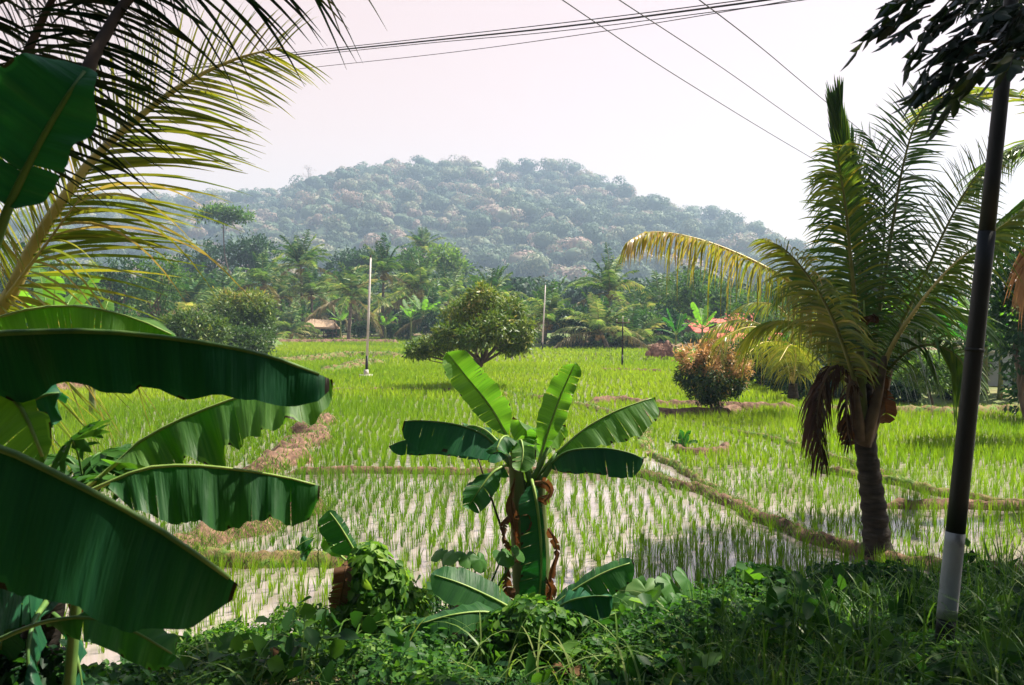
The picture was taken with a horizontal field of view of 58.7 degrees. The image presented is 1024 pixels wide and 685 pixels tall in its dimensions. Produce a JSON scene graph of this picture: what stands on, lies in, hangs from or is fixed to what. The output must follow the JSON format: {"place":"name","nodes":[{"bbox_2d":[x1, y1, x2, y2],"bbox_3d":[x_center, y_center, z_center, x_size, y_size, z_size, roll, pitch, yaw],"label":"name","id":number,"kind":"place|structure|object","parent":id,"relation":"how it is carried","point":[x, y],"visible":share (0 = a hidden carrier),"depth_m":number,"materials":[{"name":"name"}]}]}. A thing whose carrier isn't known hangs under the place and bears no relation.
{"place":"outdoors","nodes":[
{"label":"outdoors","id":0,"kind":"place"},
{"bbox_2d":[301,319,339,338],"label":"thatched hut","id":1,"kind":"object","parent":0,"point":[323,324],"visible":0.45,"depth_m":113.20,"materials":[{"name":"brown wood"}]},
{"bbox_2d":[9,180,737,284],"bbox_3d":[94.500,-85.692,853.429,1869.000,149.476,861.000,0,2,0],"label":"hill","id":2,"kind":"structure","parent":0,"point":[396,219],"depth_m":700.50,"materials":[{"name":"plant"}]},
{"bbox_2d":[0,155,957,306],"bbox_3d":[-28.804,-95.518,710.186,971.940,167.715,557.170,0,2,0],"label":"hill forest","id":3,"kind":"object","parent":2,"relation":"on","point":[554,212],"visible":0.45,"depth_m":674.18,"materials":[{"name":"green plant"}]},
{"bbox_2d":[110,0,742,73],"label":"overhead wire","id":4,"kind":"object","parent":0,"point":[507,29],"visible":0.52,"depth_m":15.52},
{"bbox_2d":[97,0,770,77],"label":"overhead wire","id":5,"kind":"object","parent":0,"point":[733,4],"visible":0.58,"depth_m":15.08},
{"bbox_2d":[104,0,790,90],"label":"overhead wire","id":6,"kind":"object","parent":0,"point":[535,41],"visible":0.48,"depth_m":14.45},
{"bbox_2d":[101,0,802,78],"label":"overhead wire","id":7,"kind":"object","parent":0,"point":[531,33],"visible":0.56,"depth_m":15.22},
{"bbox_2d":[0,0,1023,308],"label":"sky","id":8,"kind":"structure","parent":0,"point":[594,101],"materials":[{"name":"white"}]},
{"bbox_2d":[49,340,1023,665],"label":"water","id":9,"kind":"structure","parent":0,"point":[93,654],"depth_m":12.59,"materials":[{"name":"liquid"}]},
{"bbox_2d":[3,336,1023,652],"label":"rice","id":10,"kind":"object","parent":9,"relation":"on","point":[391,376],"visible":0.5,"depth_m":17.37,"materials":[{"name":"green plant"}]},
{"bbox_2d":[63,338,1023,573],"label":"ridge grass","id":11,"kind":"structure","parent":0,"point":[325,498],"depth_m":14.53,"materials":[{"name":"plant"}]},
{"bbox_2d":[161,323,1023,684],"bbox_3d":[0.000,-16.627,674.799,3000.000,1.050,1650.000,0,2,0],"label":"ground","id":12,"kind":"structure","parent":0,"point":[993,399],"depth_m":28.85,"materials":[{"name":"soil"}]},
{"bbox_2d":[0,236,69,311],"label":"broadleaf tree","id":13,"kind":"object","parent":12,"relation":"on","point":[22,244],"visible":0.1,"depth_m":80.06,"materials":[{"name":"green plant"}]},
{"bbox_2d":[0,639,118,684],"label":"bush","id":14,"kind":"object","parent":12,"relation":"on","point":[13,671],"visible":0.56,"depth_m":3.28,"materials":[{"name":"green plant"}]},
{"bbox_2d":[19,257,99,406],"bbox_3d":[-12.225,-0.003,24.176,3.604,4.654,2.877,1,2,20],"label":"banana plant","id":15,"kind":"object","parent":12,"relation":"on","point":[70,299],"visible":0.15,"depth_m":23.72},
{"bbox_2d":[27,253,108,305],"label":"broadleaf tree","id":16,"kind":"object","parent":12,"relation":"on","point":[77,280],"visible":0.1,"depth_m":83.62,"materials":[{"name":"green plant"}]},
{"bbox_2d":[34,418,136,684],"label":"papaya sapling","id":17,"kind":"object","parent":12,"relation":"on","point":[85,471],"visible":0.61,"depth_m":2.99,"materials":[{"name":"green plant"}]},
{"bbox_2d":[84,254,156,311],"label":"broadleaf tree","id":18,"kind":"object","parent":12,"relation":"on","point":[124,276],"visible":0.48,"depth_m":90.08,"materials":[{"name":"green plant"}]},
{"bbox_2d":[86,663,158,684],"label":"bush","id":19,"kind":"object","parent":12,"relation":"on","point":[136,675],"visible":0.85,"depth_m":3.78,"materials":[{"name":"green plant"}]},
{"bbox_2d":[123,249,193,320],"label":"broadleaf tree","id":20,"kind":"object","parent":12,"relation":"on","point":[157,286],"visible":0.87,"depth_m":77.34,"materials":[{"name":"green plant"}]},
{"bbox_2d":[0,53,332,670],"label":"banana plant","id":21,"kind":"object","parent":12,"relation":"on","point":[131,583],"visible":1,"depth_m":2.18,"materials":[{"name":"plant"}]},
{"bbox_2d":[133,262,233,325],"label":"coconut palm","id":22,"kind":"object","parent":12,"relation":"on","point":[195,287],"visible":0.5,"depth_m":95.17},
{"bbox_2d":[148,302,234,344],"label":"mango tree","id":23,"kind":"object","parent":12,"relation":"on","point":[204,327],"visible":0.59,"depth_m":55.32,"materials":[{"name":"green plant"}]},
{"bbox_2d":[0,0,386,474],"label":"coconut palm","id":24,"kind":"object","parent":12,"relation":"on","point":[94,60],"visible":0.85,"depth_m":4.76,"materials":[{"name":"green plant"}]},
{"bbox_2d":[163,235,237,282],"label":"broadleaf tree","id":25,"kind":"object","parent":12,"relation":"on","point":[203,258],"visible":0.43,"depth_m":165.60,"materials":[{"name":"green plant"}]},
{"bbox_2d":[176,266,252,329],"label":"coconut palm","id":26,"kind":"object","parent":12,"relation":"on","point":[230,282],"visible":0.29,"depth_m":103.33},
{"bbox_2d":[190,199,256,273],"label":"broadleaf tree","id":27,"kind":"object","parent":12,"relation":"on","point":[229,214],"visible":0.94,"depth_m":158.66,"materials":[{"name":"green plant"}]},
{"bbox_2d":[150,618,317,684],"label":"bush","id":28,"kind":"object","parent":12,"relation":"on","point":[196,640],"visible":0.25,"depth_m":5.44,"materials":[{"name":"green plant"}]},
{"bbox_2d":[204,284,281,351],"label":"mango tree","id":29,"kind":"object","parent":12,"relation":"on","point":[244,311],"visible":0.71,"depth_m":65.15,"materials":[{"name":"green plant"}]},
{"bbox_2d":[220,229,280,278],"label":"broadleaf tree","id":30,"kind":"object","parent":12,"relation":"on","point":[245,254],"visible":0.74,"depth_m":163.80,"materials":[{"name":"green plant"}]},
{"bbox_2d":[173,499,327,552],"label":"bund","id":31,"kind":"structure","parent":12,"relation":"on","point":[223,537],"depth_m":11.25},
{"bbox_2d":[226,324,279,354],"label":"mango tree","id":32,"kind":"object","parent":12,"relation":"on","point":[253,338],"visible":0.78,"depth_m":59.40,"materials":[{"name":"green plant"}]},
{"bbox_2d":[225,241,305,311],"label":"coconut palm","id":33,"kind":"object","parent":12,"relation":"on","point":[260,272],"visible":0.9,"depth_m":111.20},
{"bbox_2d":[200,546,347,568],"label":"bund","id":34,"kind":"structure","parent":12,"relation":"on","point":[267,555],"depth_m":10.22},
{"bbox_2d":[256,266,307,319],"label":"coconut palm","id":35,"kind":"object","parent":12,"relation":"on","point":[278,289],"visible":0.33,"depth_m":122.67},
{"bbox_2d":[242,413,337,472],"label":"bund","id":36,"kind":"structure","parent":12,"relation":"on","point":[297,428],"depth_m":18.18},
{"bbox_2d":[269,295,321,338],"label":"coconut palm","id":37,"kind":"object","parent":12,"relation":"on","point":[287,324],"visible":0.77,"depth_m":109.45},
{"bbox_2d":[270,229,337,334],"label":"coconut palm","id":38,"kind":"object","parent":12,"relation":"on","point":[296,253],"visible":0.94,"depth_m":116.99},
{"bbox_2d":[260,601,351,671],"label":"bush","id":39,"kind":"object","parent":12,"relation":"on","point":[277,618],"visible":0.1,"depth_m":5.89,"materials":[{"name":"green plant"}]},
{"bbox_2d":[275,260,348,336],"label":"coconut palm","id":40,"kind":"object","parent":12,"relation":"on","point":[311,279],"visible":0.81,"depth_m":115.28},
{"bbox_2d":[296,536,339,578],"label":"seedling","id":41,"kind":"object","parent":12,"relation":"on","point":[304,547],"visible":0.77,"depth_m":6.43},
{"bbox_2d":[306,266,366,322],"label":"coconut palm","id":42,"kind":"object","parent":12,"relation":"on","point":[337,296],"visible":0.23,"depth_m":125.41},
{"bbox_2d":[278,338,397,342],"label":"bund","id":43,"kind":"structure","parent":12,"relation":"on","point":[327,340],"depth_m":98.67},
{"bbox_2d":[279,351,401,360],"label":"bund","id":44,"kind":"structure","parent":12,"relation":"on","point":[332,355],"depth_m":62.02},
{"bbox_2d":[319,244,366,274],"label":"broadleaf tree","id":45,"kind":"object","parent":12,"relation":"on","point":[341,258],"visible":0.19,"depth_m":171.89,"materials":[{"name":"green plant"}]},
{"bbox_2d":[318,510,369,671],"bbox_3d":[-1.090,1.582,5.819,0.411,1.028,0.396,1,2,32],"label":"banana plant","id":46,"kind":"object","parent":12,"relation":"on","point":[333,532],"visible":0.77,"depth_m":5.79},
{"bbox_2d":[305,261,392,338],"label":"coconut palm","id":47,"kind":"object","parent":12,"relation":"on","point":[348,280],"visible":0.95,"depth_m":105.33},
{"bbox_2d":[344,243,381,280],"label":"broadleaf tree","id":48,"kind":"object","parent":12,"relation":"on","point":[355,263],"visible":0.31,"depth_m":167.69,"materials":[{"name":"green plant"}]},
{"bbox_2d":[351,321,376,338],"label":"shrub","id":49,"kind":"object","parent":12,"relation":"on","point":[359,330],"visible":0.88,"depth_m":111.66,"materials":[{"name":"green plant"}]},
{"bbox_2d":[361,255,371,376],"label":"utility pole","id":50,"kind":"object","parent":12,"relation":"on","point":[366,371],"visible":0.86,"depth_m":41.45,"materials":[{"name":"white paint"}]},
{"bbox_2d":[328,540,409,672],"bbox_3d":[-0.893,1.782,5.806,0.541,1.048,0.525,0,2,0],"label":"creeper","id":51,"kind":"object","parent":12,"relation":"on","point":[380,580],"visible":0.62,"depth_m":5.65,"materials":[{"name":"green plant"}]},
{"bbox_2d":[336,284,401,333],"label":"coconut palm","id":52,"kind":"object","parent":12,"relation":"on","point":[364,301],"visible":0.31,"depth_m":128.99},
{"bbox_2d":[345,234,419,338],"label":"coconut palm","id":53,"kind":"object","parent":12,"relation":"on","point":[384,263],"visible":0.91,"depth_m":111.62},
{"bbox_2d":[369,271,419,323],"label":"coconut palm","id":54,"kind":"object","parent":12,"relation":"on","point":[395,289],"visible":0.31,"depth_m":122.63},
{"bbox_2d":[377,568,432,664],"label":"creeper","id":55,"kind":"object","parent":12,"relation":"on","point":[418,596],"visible":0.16,"depth_m":5.89,"materials":[{"name":"green plant"}]},
{"bbox_2d":[0,269,814,332],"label":"undergrowth","id":56,"kind":"object","parent":12,"relation":"on","point":[524,285],"visible":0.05,"depth_m":138.31,"materials":[{"name":"green plant"}]},
{"bbox_2d":[392,244,427,278],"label":"broadleaf tree","id":57,"kind":"object","parent":12,"relation":"on","point":[414,252],"visible":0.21,"depth_m":168.35,"materials":[{"name":"green plant"}]},
{"bbox_2d":[374,249,455,336],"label":"coconut palm","id":58,"kind":"object","parent":12,"relation":"on","point":[417,278],"visible":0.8,"depth_m":112.97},
{"bbox_2d":[400,227,447,259],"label":"coconut palm","id":59,"kind":"object","parent":12,"relation":"on","point":[421,240],"visible":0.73,"depth_m":173.66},
{"bbox_2d":[394,274,465,336],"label":"banana plant","id":60,"kind":"object","parent":12,"relation":"on","point":[432,299],"visible":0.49,"depth_m":107.39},
{"bbox_2d":[418,308,443,335],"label":"shrub","id":61,"kind":"object","parent":12,"relation":"on","point":[426,323],"visible":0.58,"depth_m":103.29,"materials":[{"name":"green plant"}]},
{"bbox_2d":[412,262,475,327],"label":"coconut palm","id":62,"kind":"object","parent":12,"relation":"on","point":[457,283],"visible":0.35,"depth_m":118.98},
{"bbox_2d":[286,465,607,474],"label":"bund","id":63,"kind":"structure","parent":12,"relation":"on","point":[398,468],"depth_m":16.23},
{"bbox_2d":[424,242,478,279],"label":"broadleaf tree","id":64,"kind":"object","parent":12,"relation":"on","point":[453,261],"visible":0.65,"depth_m":157.83,"materials":[{"name":"green plant"}]},
{"bbox_2d":[0,262,928,330],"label":"woodland","id":65,"kind":"object","parent":12,"relation":"on","point":[474,271],"depth_m":158.12,"materials":[{"name":"green plant"}]},
{"bbox_2d":[402,279,538,381],"bbox_3d":[-1.488,-0.279,34.799,4.972,4.310,3.939,-1,2,-29],"label":"mango tree","id":66,"kind":"object","parent":12,"relation":"on","point":[484,331],"visible":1,"depth_m":34.58,"materials":[{"name":"green plant"}]},
{"bbox_2d":[431,545,524,641],"bbox_3d":[-0.247,1.779,6.127,0.679,0.856,0.186,1,2,20],"label":"taro plant","id":67,"kind":"object","parent":12,"relation":"on","point":[503,557],"visible":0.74,"depth_m":6.09,"materials":[{"name":"green plant"}]},
{"bbox_2d":[453,263,530,313],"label":"coconut palm","id":68,"kind":"object","parent":12,"relation":"on","point":[497,278],"visible":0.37,"depth_m":97.09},
{"bbox_2d":[389,350,658,601],"bbox_3d":[0.022,1.146,6.422,1.922,2.185,0.856,1,2,21],"label":"banana plant","id":69,"kind":"object","parent":12,"relation":"on","point":[535,572],"visible":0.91,"depth_m":6.31,"materials":[{"name":"plant"}]},
{"bbox_2d":[416,558,634,668],"bbox_3d":[0.092,1.729,5.444,1.341,0.734,0.759,0,2,0],"label":"banana plant","id":70,"kind":"object","parent":12,"relation":"on","point":[464,592],"visible":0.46,"depth_m":5.63,"materials":[{"name":"plant"}]},
{"bbox_2d":[476,592,594,674],"bbox_3d":[0.134,1.756,5.354,0.695,0.527,0.572,0,2,0],"label":"creeper","id":71,"kind":"object","parent":12,"relation":"on","point":[513,614],"visible":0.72,"depth_m":5.20,"materials":[{"name":"green plant"}]},
{"bbox_2d":[511,275,589,347],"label":"coconut palm","id":72,"kind":"object","parent":12,"relation":"on","point":[552,303],"visible":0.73,"depth_m":83.34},
{"bbox_2d":[81,538,1023,684],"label":"ground cover","id":73,"kind":"object","parent":12,"relation":"on","point":[405,654],"visible":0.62,"depth_m":5.04,"materials":[{"name":"green plant"}]},
{"bbox_2d":[0,589,86,684],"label":"banana plant","id":74,"kind":"object","parent":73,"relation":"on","point":[15,613],"visible":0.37,"depth_m":3.17,"materials":[{"name":"plant"}]},
{"bbox_2d":[741,561,766,597],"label":"banana plant","id":75,"kind":"object","parent":73,"relation":"on","point":[746,575],"visible":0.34,"depth_m":6.54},
{"bbox_2d":[99,523,1023,684],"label":"grass","id":76,"kind":"structure","parent":12,"relation":"on","point":[787,675],"depth_m":5.01,"materials":[{"name":"plant"}]},
{"bbox_2d":[549,301,607,339],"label":"broadleaf tree","id":77,"kind":"object","parent":12,"relation":"on","point":[584,309],"visible":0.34,"depth_m":82.77,"materials":[{"name":"green plant"}]},
{"bbox_2d":[521,393,654,451],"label":"bund","id":78,"kind":"structure","parent":12,"relation":"on","point":[597,409],"depth_m":21.49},
{"bbox_2d":[550,288,648,348],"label":"coconut palm","id":79,"kind":"object","parent":12,"relation":"on","point":[600,318],"visible":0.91,"depth_m":79.34,"materials":[{"name":"plant"}]},
{"bbox_2d":[555,242,654,322],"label":"coconut palm","id":80,"kind":"object","parent":12,"relation":"on","point":[611,281],"visible":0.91,"depth_m":87.33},
{"bbox_2d":[586,299,678,347],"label":"coconut palm","id":81,"kind":"object","parent":12,"relation":"on","point":[635,326],"visible":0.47,"depth_m":80.90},
{"bbox_2d":[609,567,694,641],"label":"taro plant","id":82,"kind":"object","parent":12,"relation":"on","point":[641,584],"visible":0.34,"depth_m":6.39,"materials":[{"name":"green plant"}]},
{"bbox_2d":[645,340,673,357],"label":"straw heap","id":83,"kind":"object","parent":12,"relation":"on","point":[661,349],"visible":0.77,"depth_m":62.33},
{"bbox_2d":[630,270,693,334],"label":"coconut palm","id":84,"kind":"object","parent":12,"relation":"on","point":[653,301],"visible":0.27,"depth_m":93.00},
{"bbox_2d":[639,301,689,334],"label":"broadleaf tree","id":85,"kind":"object","parent":12,"relation":"on","point":[672,312],"visible":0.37,"depth_m":85.16,"materials":[{"name":"green plant"}]},
{"bbox_2d":[656,308,696,360],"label":"banana plant","id":86,"kind":"object","parent":12,"relation":"on","point":[678,326],"visible":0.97,"depth_m":57.89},
{"bbox_2d":[647,451,719,489],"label":"bund","id":87,"kind":"structure","parent":12,"relation":"on","point":[660,458],"depth_m":16.72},
{"bbox_2d":[654,267,721,320],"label":"broadleaf tree","id":88,"kind":"object","parent":12,"relation":"on","point":[699,290],"visible":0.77,"depth_m":87.98,"materials":[{"name":"green plant"}]},
{"bbox_2d":[589,395,793,409],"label":"bund","id":89,"kind":"structure","parent":12,"relation":"on","point":[750,405],"depth_m":28.15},
{"bbox_2d":[645,404,743,418],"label":"bund","id":90,"kind":"structure","parent":12,"relation":"on","point":[668,411],"depth_m":25.73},
{"bbox_2d":[672,335,754,408],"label":"mango bush","id":91,"kind":"object","parent":90,"relation":"on","point":[707,382],"visible":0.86,"depth_m":25.77,"materials":[{"name":"green plant"}]},
{"bbox_2d":[683,301,724,338],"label":"banana plant","id":92,"kind":"object","parent":12,"relation":"on","point":[700,315],"visible":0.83,"depth_m":61.77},
{"bbox_2d":[678,319,733,342],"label":"house","id":93,"kind":"structure","parent":12,"relation":"on","point":[690,328],"depth_m":86.42,"materials":[{"name":"paint"}]},
{"bbox_2d":[697,278,742,320],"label":"broadleaf tree","id":94,"kind":"object","parent":12,"relation":"on","point":[715,291],"visible":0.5,"depth_m":91.15,"materials":[{"name":"green plant"}]},
{"bbox_2d":[724,286,792,332],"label":"broadleaf tree","id":95,"kind":"object","parent":12,"relation":"on","point":[761,299],"visible":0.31,"depth_m":59.39,"materials":[{"name":"green plant"}]},
{"bbox_2d":[698,291,833,401],"bbox_3d":[7.756,0.129,24.905,4.940,3.319,4.519,0,2,0],"label":"coconut palm","id":96,"kind":"object","parent":12,"relation":"on","point":[788,361],"visible":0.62,"depth_m":24.91,"materials":[{"name":"plant"}]},
{"bbox_2d":[694,561,849,648],"bbox_3d":[1.913,2.054,6.753,1.268,0.794,0.899,0,2,0],"label":"creeper","id":97,"kind":"object","parent":12,"relation":"on","point":[778,573],"visible":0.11,"depth_m":6.67,"materials":[{"name":"green plant"}]},
{"bbox_2d":[780,357,821,401],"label":"shrub","id":98,"kind":"object","parent":12,"relation":"on","point":[801,391],"visible":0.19,"depth_m":29.79,"materials":[{"name":"green plant"}]},
{"bbox_2d":[619,71,1023,556],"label":"coconut palm","id":99,"kind":"object","parent":12,"relation":"on","point":[858,348],"visible":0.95,"depth_m":10.27,"materials":[{"name":"plant"}]},
{"bbox_2d":[633,470,1023,575],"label":"bund","id":100,"kind":"structure","parent":12,"relation":"on","point":[831,537],"depth_m":11.78,"materials":[{"name":"plant"}]},
{"bbox_2d":[805,559,931,611],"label":"creeper","id":101,"kind":"object","parent":12,"relation":"on","point":[852,568],"visible":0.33,"depth_m":7.38,"materials":[{"name":"green plant"}]},
{"bbox_2d":[889,376,927,401],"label":"shrub","id":102,"kind":"object","parent":12,"relation":"on","point":[893,391],"visible":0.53,"depth_m":28.82,"materials":[{"name":"green plant"}]},
{"bbox_2d":[805,465,1023,500],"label":"bund","id":103,"kind":"structure","parent":12,"relation":"on","point":[885,477],"depth_m":14.81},
{"bbox_2d":[892,348,951,404],"bbox_3d":[12.613,1.061,27.533,2.126,1.867,1.623,-1,2,-24],"label":"mango tree","id":104,"kind":"object","parent":12,"relation":"on","point":[946,384],"visible":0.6,"depth_m":27.22,"materials":[{"name":"green plant"}]},
{"bbox_2d":[824,404,1020,415],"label":"bund","id":105,"kind":"structure","parent":12,"relation":"on","point":[936,408],"depth_m":26.14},
{"bbox_2d":[840,0,1023,143],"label":"overhanging tree","id":106,"kind":"object","parent":12,"relation":"on","point":[995,17],"visible":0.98,"depth_m":3.89,"materials":[{"name":"green plant"}]},
{"bbox_2d":[887,497,1023,510],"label":"bund","id":107,"kind":"structure","parent":12,"relation":"on","point":[914,507],"depth_m":13.26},
{"bbox_2d":[898,66,1023,326],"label":"coconut palm","id":108,"kind":"object","parent":12,"relation":"on","point":[1014,153],"visible":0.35,"depth_m":13.46,"materials":[{"name":"plant"}]},
{"bbox_2d":[934,0,1018,647],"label":"utility pole","id":109,"kind":"object","parent":12,"relation":"on","point":[955,536],"visible":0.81,"depth_m":5.52,"materials":[{"name":"metal"}]},
{"bbox_2d":[946,289,1016,395],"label":"banana plant","id":110,"kind":"object","parent":12,"relation":"on","point":[985,361],"visible":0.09,"depth_m":29.47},
{"bbox_2d":[956,351,1019,385],"bbox_3d":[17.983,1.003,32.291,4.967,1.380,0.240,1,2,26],"label":"house","id":111,"kind":"structure","parent":12,"relation":"on","point":[993,378],"depth_m":32.56,"materials":[{"name":"grey paint"}]},
{"bbox_2d":[984,214,1023,417],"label":"broadleaf tree","id":112,"kind":"object","parent":12,"relation":"on","point":[1016,339],"visible":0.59,"depth_m":20.06,"materials":[{"name":"green plant"}]},
{"bbox_2d":[993,335,1018,416],"bbox_3d":[14.577,0.722,24.104,3.259,3.238,3.447,0,2,0],"label":"broadleaf tree","id":113,"kind":"object","parent":12,"relation":"on","point":[1012,393],"visible":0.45,"depth_m":24.67,"materials":[{"name":"green plant"}]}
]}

